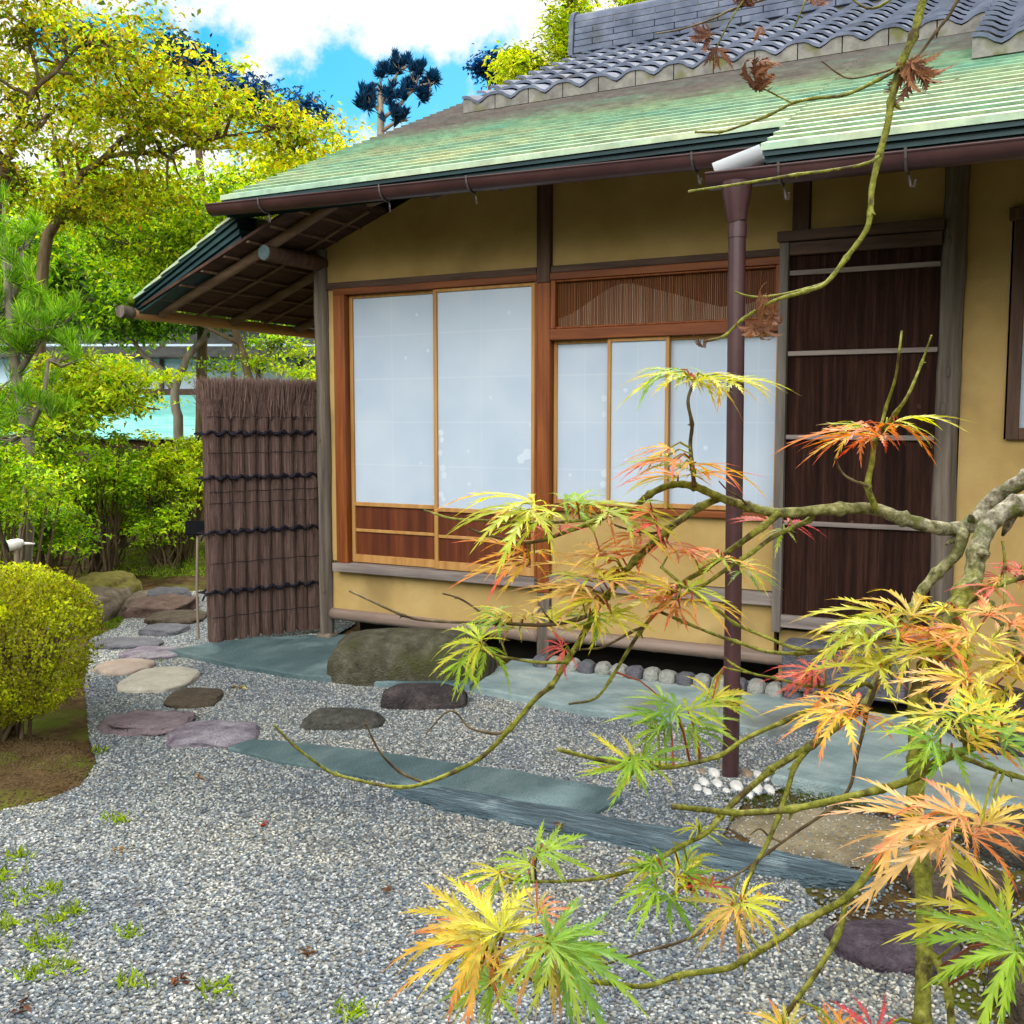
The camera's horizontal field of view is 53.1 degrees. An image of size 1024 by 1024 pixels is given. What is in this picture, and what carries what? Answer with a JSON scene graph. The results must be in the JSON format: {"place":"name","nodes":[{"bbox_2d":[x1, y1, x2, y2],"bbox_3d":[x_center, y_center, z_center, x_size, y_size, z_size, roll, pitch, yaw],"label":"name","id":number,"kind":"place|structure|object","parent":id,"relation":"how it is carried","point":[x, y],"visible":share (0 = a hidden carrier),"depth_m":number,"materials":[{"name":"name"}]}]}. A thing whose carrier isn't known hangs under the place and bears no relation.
{"place":"outdoors","nodes":[
{"label":"outdoors","id":0,"kind":"place"},
{"bbox_2d":[0,0,619,236],"label":"sky","id":1,"kind":"structure","parent":0,"point":[329,46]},
{"bbox_2d":[1,484,1023,1023],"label":"ground","id":2,"kind":"structure","parent":0,"point":[69,720],"depth_m":5.27,"materials":[{"name":"brown soil"}]},
{"bbox_2d":[5,539,34,669],"bbox_3d":[-2.990,0.633,6.259,0.166,0.949,0.076,-5,7,-43],"label":"garden light","id":3,"kind":"object","parent":2,"relation":"on","point":[14,545],"visible":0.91,"depth_m":6.19,"materials":[{"name":"metal"}]},
{"bbox_2d":[0,156,84,324],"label":"backdrop tree","id":4,"kind":"object","parent":2,"relation":"on","point":[8,216],"visible":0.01,"depth_m":19.52,"materials":[{"name":"green plant"}]},
{"bbox_2d":[0,733,96,809],"bbox_3d":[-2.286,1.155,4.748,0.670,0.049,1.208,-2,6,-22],"label":"soil bed","id":5,"kind":"object","parent":2,"relation":"on","point":[19,796],"visible":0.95,"depth_m":4.58,"materials":[{"name":"soil"}]},
{"bbox_2d":[0,560,106,741],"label":"clipped bush","id":6,"kind":"object","parent":5,"relation":"on","point":[21,686],"visible":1,"depth_m":4.98,"materials":[{"name":"yellow plant"}]},
{"bbox_2d":[0,424,96,659],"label":"shrub","id":7,"kind":"object","parent":2,"relation":"on","point":[11,493],"visible":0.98,"depth_m":6.96,"materials":[{"name":"green plant"}]},
{"bbox_2d":[0,177,102,634],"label":"pine tree","id":8,"kind":"object","parent":2,"relation":"on","point":[13,318],"visible":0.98,"depth_m":7.34,"materials":[{"name":"green plant"}]},
{"bbox_2d":[0,376,106,565],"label":"shrub","id":9,"kind":"object","parent":2,"relation":"on","point":[62,559],"visible":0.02,"depth_m":10.84,"materials":[{"name":"green plant"}]},
{"bbox_2d":[0,402,111,594],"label":"shrub","id":10,"kind":"object","parent":2,"relation":"on","point":[80,437],"visible":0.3,"depth_m":9.03,"materials":[{"name":"green plant"}]},
{"bbox_2d":[0,494,116,620],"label":"shrub","id":11,"kind":"object","parent":2,"relation":"on","point":[61,528],"visible":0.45,"depth_m":8.21,"materials":[{"name":"green plant"}]},
{"bbox_2d":[47,586,132,632],"bbox_3d":[-3.419,0.818,8.379,0.461,0.363,1.284,0,5,1],"label":"boulder","id":12,"kind":"object","parent":2,"relation":"on","point":[113,600],"visible":0.34,"depth_m":8.28,"materials":[{"name":"stone"}]},
{"bbox_2d":[53,571,142,597],"bbox_3d":[-3.732,0.743,9.243,0.655,0.329,1.109,0,5,-2],"label":"boulder","id":13,"kind":"object","parent":2,"relation":"on","point":[118,579],"visible":0.34,"depth_m":9.25,"materials":[{"name":"stone"}]},
{"bbox_2d":[0,345,196,570],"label":"yellow maple","id":14,"kind":"object","parent":2,"relation":"on","point":[102,389],"visible":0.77,"depth_m":9.86,"materials":[{"name":"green plant"}]},
{"bbox_2d":[38,427,163,574],"bbox_3d":[-4.130,-0.080,10.265,1.202,1.549,1.165,-1,5,-13],"label":"shrub","id":15,"kind":"object","parent":2,"relation":"on","point":[107,467],"visible":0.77,"depth_m":10.16,"materials":[{"name":"green plant"}]},
{"bbox_2d":[55,472,149,572],"bbox_3d":[-4.405,0.080,10.689,1.073,1.138,1.162,-4,7,-39],"label":"shrub","id":16,"kind":"object","parent":2,"relation":"on","point":[98,555],"visible":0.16,"depth_m":10.58,"materials":[{"name":"green plant"}]},
{"bbox_2d":[82,616,123,633],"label":"moss by path","id":17,"kind":"object","parent":2,"relation":"on","point":[118,619],"visible":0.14,"depth_m":8.02,"materials":[{"name":"green plant"}]},
{"bbox_2d":[21,132,195,292],"bbox_3d":[-8.573,-4.315,22.357,4.588,7.590,5.025,3,6,28],"label":"backdrop tree","id":18,"kind":"object","parent":2,"relation":"on","point":[81,166],"visible":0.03,"depth_m":21.26,"materials":[{"name":"green plant"}]},
{"bbox_2d":[0,0,227,545],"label":"maple tree","id":19,"kind":"object","parent":2,"relation":"on","point":[24,34],"visible":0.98,"depth_m":9.47,"materials":[{"name":"yellow plant"}]},
{"bbox_2d":[0,201,248,524],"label":"crooked tree","id":20,"kind":"object","parent":2,"relation":"on","point":[100,305],"visible":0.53,"depth_m":13.77,"materials":[{"name":"green plant"}]},
{"bbox_2d":[63,438,199,547],"bbox_3d":[-4.523,-0.228,12.206,2.047,1.350,1.225,0,5,4],"label":"shrub","id":21,"kind":"object","parent":2,"relation":"on","point":[153,501],"visible":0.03,"depth_m":12.12,"materials":[{"name":"green plant"}]},
{"bbox_2d":[86,542,205,576],"bbox_3d":[-3.910,0.481,10.945,1.346,0.068,3.049,-2,5,-17],"label":"moss under shrubs","id":22,"kind":"object","parent":2,"relation":"on","point":[136,559],"visible":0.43,"depth_m":10.36,"materials":[{"name":"green plant"}]},
{"bbox_2d":[0,326,315,466],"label":"garden outbuilding","id":23,"kind":"structure","parent":2,"relation":"on","point":[161,420],"depth_m":16.99,"materials":[{"name":"teal wood"}]},
{"bbox_2d":[120,496,200,576],"bbox_3d":[-3.549,0.257,10.409,0.775,0.822,0.973,-1,5,-13],"label":"shrub","id":24,"kind":"object","parent":2,"relation":"on","point":[159,528],"visible":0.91,"depth_m":10.32,"materials":[{"name":"green plant"}]},
{"bbox_2d":[127,429,203,568],"bbox_3d":[-3.507,-0.132,10.808,0.948,1.494,1.101,1,5,7],"label":"shrub","id":25,"kind":"object","parent":2,"relation":"on","point":[171,481],"visible":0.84,"depth_m":10.68,"materials":[{"name":"green plant"}]},
{"bbox_2d":[29,148,321,381],"bbox_3d":[-3.986,-2.199,13.139,3.933,5.019,2.462,-2,6,-23],"label":"maple tree","id":26,"kind":"object","parent":2,"relation":"on","point":[177,236],"visible":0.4,"depth_m":12.60,"materials":[{"name":"green plant"}]},
{"bbox_2d":[147,435,203,544],"bbox_3d":[-3.836,-0.266,12.330,1.143,1.332,0.988,-1,5,-16],"label":"shrub","id":27,"kind":"object","parent":2,"relation":"on","point":[191,518],"visible":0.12,"depth_m":12.11,"materials":[{"name":"green plant"}]},
{"bbox_2d":[0,25,365,459],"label":"maple tree","id":28,"kind":"object","parent":2,"relation":"on","point":[142,134],"visible":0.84,"depth_m":10.79,"materials":[{"name":"yellow plant"}]},
{"bbox_2d":[33,0,342,520],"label":"blue crown tree","id":29,"kind":"object","parent":2,"relation":"on","point":[307,105],"visible":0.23,"depth_m":14.36,"materials":[{"name":"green plant"}]},
{"bbox_2d":[112,158,277,323],"bbox_3d":[-6.662,-4.186,23.104,5.047,7.260,4.306,-2,6,-24],"label":"backdrop tree","id":30,"kind":"object","parent":2,"relation":"on","point":[192,190],"visible":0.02,"depth_m":22.37,"materials":[{"name":"green plant"}]},
{"bbox_2d":[185,521,204,638],"bbox_3d":[-2.296,0.523,7.477,0.165,0.919,0.092,0,5,0],"label":"plaque stand","id":31,"kind":"object","parent":2,"relation":"on","point":[193,527],"visible":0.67,"depth_m":7.45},
{"bbox_2d":[187,316,314,379],"bbox_3d":[-3.422,-1.331,13.455,1.630,3.214,1.364,3,6,28],"label":"straight tree","id":32,"kind":"object","parent":2,"relation":"on","point":[256,342],"visible":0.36,"depth_m":13.35,"materials":[{"name":"green plant"}]},
{"bbox_2d":[216,340,315,380],"bbox_3d":[-2.944,-0.966,13.243,1.642,2.513,0.950,-1,5,-9],"label":"sapling","id":33,"kind":"object","parent":2,"relation":"on","point":[303,370],"visible":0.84,"depth_m":13.16,"materials":[{"name":"green plant"}]},
{"bbox_2d":[192,116,375,187],"bbox_3d":[-4.054,-4.244,21.226,4.010,7.744,5.008,3,6,28],"label":"backdrop tree","id":34,"kind":"object","parent":2,"relation":"on","point":[270,157],"visible":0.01,"depth_m":20.34,"materials":[{"name":"yellow plant"}]},
{"bbox_2d":[170,634,477,690],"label":"paving slab","id":35,"kind":"structure","parent":2,"relation":"on","point":[304,657],"depth_m":6.79,"materials":[{"name":"blue stone"}]},
{"bbox_2d":[190,375,319,641],"bbox_3d":[-1.790,-0.043,7.370,1.041,1.880,0.312,-4,6,-35],"label":"brush fence","id":36,"kind":"object","parent":35,"relation":"on","point":[259,478],"visible":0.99,"depth_m":7.32,"materials":[{"name":"wood"}]},
{"bbox_2d":[351,46,442,135],"bbox_3d":[-2.886,-6.371,26.375,2.305,10.920,1.124,1,5,11],"label":"pine","id":37,"kind":"object","parent":2,"relation":"on","point":[367,94],"visible":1,"depth_m":25.89,"materials":[{"name":"blue plant"}]},
{"bbox_2d":[327,627,496,686],"bbox_3d":[-0.612,0.989,6.373,1.044,0.517,0.500,0,5,1],"label":"boulder","id":38,"kind":"object","parent":2,"relation":"on","point":[369,657],"visible":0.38,"depth_m":6.16,"materials":[{"name":"stone"}]},
{"bbox_2d":[381,683,467,709],"bbox_3d":[-0.494,1.088,5.757,0.492,0.254,0.223,0,5,0],"label":"step rock","id":39,"kind":"object","parent":2,"relation":"on","point":[418,696],"visible":0.6,"depth_m":5.67,"materials":[{"name":"stone"}]},
{"bbox_2d":[228,739,622,813],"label":"kerb slab","id":40,"kind":"structure","parent":2,"relation":"on","point":[503,783],"depth_m":4.57,"materials":[{"name":"grey stone"}]},
{"bbox_2d":[462,43,504,89],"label":"roof edge tree","id":41,"kind":"object","parent":2,"relation":"on","point":[477,68],"visible":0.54,"depth_m":24.74,"materials":[{"name":"blue plant"}]},
{"bbox_2d":[0,590,976,1023],"bbox_3d":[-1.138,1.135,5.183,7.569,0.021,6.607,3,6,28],"label":"gravel","id":42,"kind":"structure","parent":2,"relation":"on","point":[102,702],"depth_m":3.59,"materials":[{"name":"gravel"}]},
{"bbox_2d":[0,860,27,881],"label":"grass tuft","id":43,"kind":"object","parent":42,"relation":"on","point":[2,877],"visible":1,"depth_m":3.60,"materials":[{"name":"green plant"}]},
{"bbox_2d":[0,906,33,935],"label":"grass tuft","id":44,"kind":"object","parent":42,"relation":"on","point":[4,923],"visible":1,"depth_m":3.23,"materials":[{"name":"green plant"}]},
{"bbox_2d":[2,843,36,860],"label":"grass tuft","id":45,"kind":"object","parent":42,"relation":"on","point":[20,851],"visible":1,"depth_m":3.74,"materials":[{"name":"green plant"}]},
{"bbox_2d":[9,995,32,1013],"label":"fallen leaf","id":46,"kind":"object","parent":42,"relation":"on","point":[27,1007],"visible":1,"depth_m":2.77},
{"bbox_2d":[1,880,51,906],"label":"grass tuft","id":47,"kind":"object","parent":42,"relation":"on","point":[16,894],"visible":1,"depth_m":3.42,"materials":[{"name":"green plant"}]},
{"bbox_2d":[2,959,53,981],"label":"grass tuft","id":48,"kind":"object","parent":42,"relation":"on","point":[33,969],"visible":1,"depth_m":2.95,"materials":[{"name":"green plant"}]},
{"bbox_2d":[19,919,67,954],"bbox_3d":[-1.425,1.295,3.113,0.224,0.054,0.130,3,6,28],"label":"grass tuft","id":49,"kind":"object","parent":42,"relation":"on","point":[32,938],"visible":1,"depth_m":3.11,"materials":[{"name":"green plant"}]},
{"bbox_2d":[35,876,62,895],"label":"grass tuft","id":50,"kind":"object","parent":42,"relation":"on","point":[50,882],"visible":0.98,"depth_m":3.47,"materials":[{"name":"green plant"}]},
{"bbox_2d":[26,905,74,926],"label":"grass tuft","id":51,"kind":"object","parent":42,"relation":"on","point":[60,918],"visible":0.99,"depth_m":3.26,"materials":[{"name":"green plant"}]},
{"bbox_2d":[44,926,71,949],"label":"grass tuft","id":52,"kind":"object","parent":42,"relation":"on","point":[58,940],"visible":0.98,"depth_m":3.12,"materials":[{"name":"green plant"}]},
{"bbox_2d":[37,953,87,975],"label":"grass tuft","id":53,"kind":"object","parent":42,"relation":"on","point":[69,963],"visible":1,"depth_m":2.98,"materials":[{"name":"green plant"}]},
{"bbox_2d":[58,895,90,920],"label":"grass tuft","id":54,"kind":"object","parent":42,"relation":"on","point":[74,910],"visible":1,"depth_m":3.32,"materials":[{"name":"green plant"}]},
{"bbox_2d":[100,810,132,824],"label":"grass tuft","id":55,"kind":"object","parent":42,"relation":"on","point":[121,818],"visible":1,"depth_m":4.07,"materials":[{"name":"green plant"}]},
{"bbox_2d":[92,658,155,675],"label":"stepping stone","id":56,"kind":"object","parent":42,"relation":"on","point":[123,667],"visible":0.74,"depth_m":6.51,"materials":[{"name":"stone"}]},
{"bbox_2d":[84,636,163,649],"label":"stepping stone","id":57,"kind":"object","parent":42,"relation":"on","point":[117,643],"visible":0.65,"depth_m":7.20,"materials":[{"name":"grey stone"}]},
{"bbox_2d":[112,919,145,938],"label":"grass tuft","id":58,"kind":"object","parent":42,"relation":"on","point":[128,931],"visible":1,"depth_m":3.18,"materials":[{"name":"green plant"}]},
{"bbox_2d":[102,964,156,989],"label":"grass tuft","id":59,"kind":"object","parent":42,"relation":"on","point":[119,979],"visible":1,"depth_m":2.89,"materials":[{"name":"green plant"}]},
{"bbox_2d":[116,590,147,617],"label":"path rock","id":60,"kind":"object","parent":42,"relation":"on","point":[138,594],"visible":0.29,"depth_m":8.57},
{"bbox_2d":[97,710,197,736],"bbox_3d":[-1.917,1.117,5.362,0.499,0.087,0.427,0,5,-2],"label":"stepping stone","id":61,"kind":"object","parent":42,"relation":"on","point":[154,723],"visible":0.81,"depth_m":5.30,"materials":[{"name":"stone"}]},
{"bbox_2d":[119,646,178,659],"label":"stepping stone","id":62,"kind":"object","parent":42,"relation":"on","point":[164,651],"visible":0.67,"depth_m":6.90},
{"bbox_2d":[117,666,199,693],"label":"stepping stone","id":63,"kind":"object","parent":42,"relation":"on","point":[158,680],"visible":0.87,"depth_m":6.16,"materials":[{"name":"stone"}]},
{"bbox_2d":[120,593,199,618],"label":"path rock","id":64,"kind":"object","parent":42,"relation":"on","point":[143,607],"visible":0.57,"depth_m":8.40,"materials":[{"name":"stone"}]},
{"bbox_2d":[138,623,190,636],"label":"stepping stone","id":65,"kind":"object","parent":42,"relation":"on","point":[163,629],"visible":0.67,"depth_m":7.64,"materials":[{"name":"grey stone"}]},
{"bbox_2d":[147,587,191,596],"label":"path rock","id":66,"kind":"object","parent":42,"relation":"on","point":[156,591],"visible":0.34,"depth_m":8.97,"materials":[{"name":"grey stone"}]},
{"bbox_2d":[144,610,206,624],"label":"stepping stone","id":67,"kind":"object","parent":42,"relation":"on","point":[187,617],"visible":0.67,"depth_m":8.07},
{"bbox_2d":[163,687,223,709],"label":"stepping stone","id":68,"kind":"object","parent":42,"relation":"on","point":[193,697],"visible":0.89,"depth_m":5.78,"materials":[{"name":"stone"}]},
{"bbox_2d":[165,720,259,747],"bbox_3d":[-1.519,1.133,5.185,0.509,0.087,0.426,-1,5,-6],"label":"stepping stone","id":69,"kind":"object","parent":42,"relation":"on","point":[213,733],"visible":0.81,"depth_m":5.10,"materials":[{"name":"stone"}]},
{"bbox_2d":[193,970,238,1001],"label":"grass tuft","id":70,"kind":"object","parent":42,"relation":"on","point":[203,986],"visible":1,"depth_m":2.87,"materials":[{"name":"green plant"}]},
{"bbox_2d":[300,707,385,730],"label":"stepping stone","id":71,"kind":"object","parent":42,"relation":"on","point":[337,718],"visible":0.66,"depth_m":5.31,"materials":[{"name":"stone"}]},
{"bbox_2d":[329,992,380,1022],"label":"grass tuft","id":72,"kind":"object","parent":42,"relation":"on","point":[352,1013],"visible":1,"depth_m":2.76,"materials":[{"name":"green plant"}]},
{"bbox_2d":[474,658,848,737],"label":"paving slab","id":73,"kind":"structure","parent":42,"relation":"on","point":[528,682],"depth_m":5.77,"materials":[{"name":"stone"}]},
{"bbox_2d":[532,654,549,667],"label":"edging stone","id":74,"kind":"object","parent":73,"relation":"on","point":[540,657],"visible":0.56,"depth_m":6.44,"materials":[{"name":"grey stone"}]},
{"bbox_2d":[565,658,580,671],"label":"edging stone","id":75,"kind":"object","parent":73,"relation":"on","point":[571,666],"visible":0.42,"depth_m":6.35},
{"bbox_2d":[578,659,595,673],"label":"edging stone","id":76,"kind":"object","parent":73,"relation":"on","point":[586,666],"visible":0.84,"depth_m":6.29,"materials":[{"name":"grey stone"}]},
{"bbox_2d":[594,661,611,674],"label":"edging stone","id":77,"kind":"object","parent":73,"relation":"on","point":[602,667],"visible":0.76,"depth_m":6.25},
{"bbox_2d":[610,663,627,677],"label":"edging stone","id":78,"kind":"object","parent":73,"relation":"on","point":[622,668],"visible":0.55,"depth_m":6.20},
{"bbox_2d":[625,665,643,679],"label":"edging stone","id":79,"kind":"object","parent":73,"relation":"on","point":[635,671],"visible":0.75,"depth_m":6.15,"materials":[{"name":"grey stone"}]},
{"bbox_2d":[643,667,660,681],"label":"edging stone","id":80,"kind":"object","parent":73,"relation":"on","point":[650,674],"visible":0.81,"depth_m":6.10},
{"bbox_2d":[658,669,676,683],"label":"edging stone","id":81,"kind":"object","parent":73,"relation":"on","point":[666,676],"visible":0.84,"depth_m":6.05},
{"bbox_2d":[675,671,694,685],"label":"edging stone","id":82,"kind":"object","parent":73,"relation":"on","point":[681,678],"visible":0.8,"depth_m":6.01,"materials":[{"name":"grey stone"}]},
{"bbox_2d":[693,673,711,687],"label":"edging stone","id":83,"kind":"object","parent":73,"relation":"on","point":[705,679],"visible":0.66,"depth_m":5.95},
{"bbox_2d":[747,678,766,693],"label":"edging stone","id":84,"kind":"object","parent":73,"relation":"on","point":[759,687],"visible":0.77,"depth_m":5.82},
{"bbox_2d":[764,681,783,696],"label":"edging stone","id":85,"kind":"object","parent":73,"relation":"on","point":[772,688],"visible":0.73,"depth_m":5.76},
{"bbox_2d":[783,690,802,699],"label":"edging stone","id":86,"kind":"object","parent":73,"relation":"on","point":[796,695],"visible":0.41,"depth_m":5.70,"materials":[{"name":"grey stone"}]},
{"bbox_2d":[730,780,742,790],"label":"foot pebble","id":87,"kind":"object","parent":42,"relation":"on","point":[736,785],"visible":0.7,"depth_m":4.44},
{"bbox_2d":[824,918,960,976],"bbox_3d":[1.161,1.319,3.094,0.387,0.102,0.263,0,5,-2],"label":"stepping stone","id":88,"kind":"object","parent":42,"relation":"on","point":[860,942],"visible":0.56,"depth_m":3.03,"materials":[{"name":"stone"}]},
{"bbox_2d":[772,711,1023,818],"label":"paving slab","id":89,"kind":"structure","parent":42,"relation":"on","point":[831,773],"depth_m":4.53,"materials":[{"name":"stone"}]},
{"bbox_2d":[481,38,554,89],"bbox_3d":[0.225,-5.213,22.376,1.798,9.697,1.877,-1,5,-8],"label":"roof edge tree","id":90,"kind":"object","parent":2,"relation":"on","point":[513,62],"visible":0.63,"depth_m":21.61,"materials":[{"name":"green plant"}]},
{"bbox_2d":[116,0,1023,777],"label":"teahouse","id":91,"kind":"structure","parent":2,"relation":"on","point":[512,286],"depth_m":6.12,"materials":[{"name":"paint"}]},
{"bbox_2d":[771,231,942,639],"bbox_3d":[1.871,-0.387,5.597,0.828,2.170,0.135,3,6,28],"label":"door","id":92,"kind":"structure","parent":91,"relation":"in","point":[838,342],"depth_m":5.56,"materials":[{"name":"brown wood"}]},
{"bbox_2d":[1005,207,1023,439],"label":"window frame","id":93,"kind":"structure","parent":91,"relation":"in","point":[1015,387],"depth_m":5.18,"materials":[{"name":"brown wood"}]},
{"bbox_2d":[532,0,612,65],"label":"conifer tree","id":94,"kind":"object","parent":2,"relation":"on","point":[557,32],"visible":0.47,"depth_m":23.59,"materials":[{"name":"green plant"}]},
{"bbox_2d":[605,0,647,8],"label":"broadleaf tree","id":95,"kind":"object","parent":2,"relation":"on","point":[623,2],"visible":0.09,"depth_m":24.55,"materials":[{"name":"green plant"}]},
{"bbox_2d":[391,787,884,891],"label":"kerb slab","id":96,"kind":"structure","parent":2,"relation":"on","point":[738,856],"depth_m":3.90,"materials":[{"name":"stone"}]},
{"bbox_2d":[273,0,1023,1023],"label":"laceleaf maple","id":97,"kind":"object","parent":2,"relation":"on","point":[983,522],"visible":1,"depth_m":0.82,"materials":[{"name":"green plant"}]},
{"bbox_2d":[716,781,902,814],"bbox_3d":[1.261,1.213,4.281,0.779,0.030,0.374,3,6,28],"label":"moss strip","id":98,"kind":"object","parent":2,"relation":"on","point":[776,802],"visible":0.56,"depth_m":4.30,"materials":[{"name":"green plant"}]},
{"bbox_2d":[727,803,954,866],"bbox_3d":[1.261,1.241,3.982,0.829,0.032,0.551,3,6,28],"label":"stepping stone","id":99,"kind":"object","parent":2,"relation":"on","point":[831,839],"depth_m":3.93,"materials":[{"name":"stone"}]},
{"bbox_2d":[730,802,955,866],"bbox_3d":[1.274,1.242,3.976,0.801,0.043,0.550,3,6,28],"label":"sand grit","id":100,"kind":"object","parent":99,"relation":"on","point":[796,823],"visible":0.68,"depth_m":3.96,"materials":[{"name":"soil"}]},
{"bbox_2d":[725,790,1023,1023],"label":"grit","id":101,"kind":"object","parent":2,"relation":"on","point":[871,909],"visible":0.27,"depth_m":3.41,"materials":[{"name":"gravel"}]},
{"bbox_2d":[900,860,1022,907],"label":"edge rock","id":102,"kind":"object","parent":2,"relation":"on","point":[938,884],"visible":0.37,"depth_m":3.45,"materials":[{"name":"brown stone"}]},
{"bbox_2d":[926,682,1023,757],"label":"step rock","id":103,"kind":"object","parent":2,"relation":"on","point":[941,697],"visible":0.09,"depth_m":5.05,"materials":[{"name":"stone"}]},
{"bbox_2d":[959,805,1023,869],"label":"edge rock","id":104,"kind":"object","parent":2,"relation":"on","point":[1011,859],"visible":0.28,"depth_m":3.72,"materials":[{"name":"stone"}]},
{"bbox_2d":[986,952,1023,1023],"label":"edge rock","id":105,"kind":"object","parent":2,"relation":"on","point":[1017,1012],"visible":0.34,"depth_m":2.76,"materials":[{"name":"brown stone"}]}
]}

